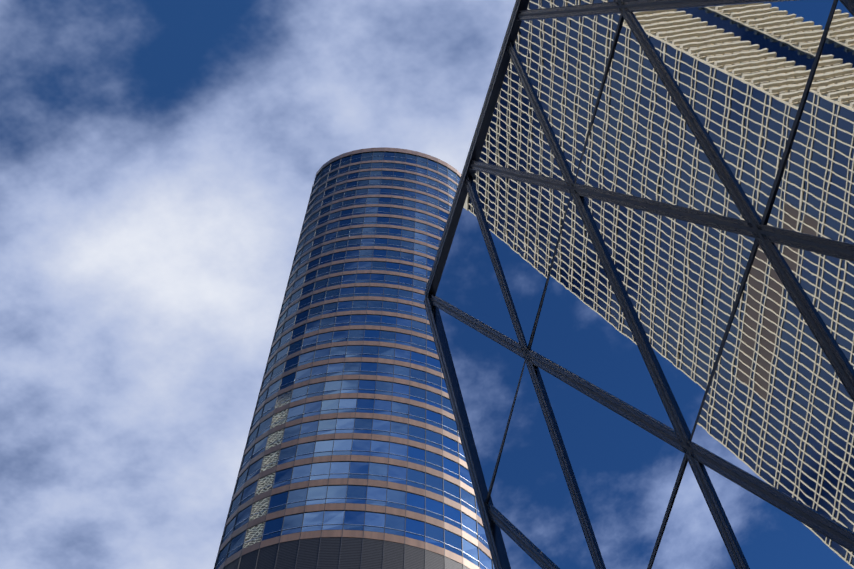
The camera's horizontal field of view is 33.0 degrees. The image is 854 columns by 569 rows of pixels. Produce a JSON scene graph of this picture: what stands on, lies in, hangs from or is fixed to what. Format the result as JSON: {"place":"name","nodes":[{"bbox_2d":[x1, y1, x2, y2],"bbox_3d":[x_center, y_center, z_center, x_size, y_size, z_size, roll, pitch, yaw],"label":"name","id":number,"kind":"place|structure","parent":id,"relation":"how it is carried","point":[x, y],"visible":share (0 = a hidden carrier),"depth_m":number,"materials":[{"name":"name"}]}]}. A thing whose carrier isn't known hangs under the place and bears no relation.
{"place":"outdoors","nodes":[
{"label":"outdoors","id":0,"kind":"place"},
{"bbox_2d":[0,0,515,568],"label":"sky","id":1,"kind":"structure","parent":0,"point":[160,160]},
{"bbox_2d":[214,147,494,568],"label":"round tower","id":2,"kind":"structure","parent":0,"point":[353,457],"depth_m":129.47,"materials":[{"name":"glass"}]},
{"bbox_3d":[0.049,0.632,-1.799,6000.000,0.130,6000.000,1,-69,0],"label":"ground","id":3,"kind":"structure","parent":0,"visible":0},
{"bbox_2d":[424,0,853,568],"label":"glass building","id":4,"kind":"structure","parent":3,"relation":"on","point":[639,298],"depth_m":13.26,"materials":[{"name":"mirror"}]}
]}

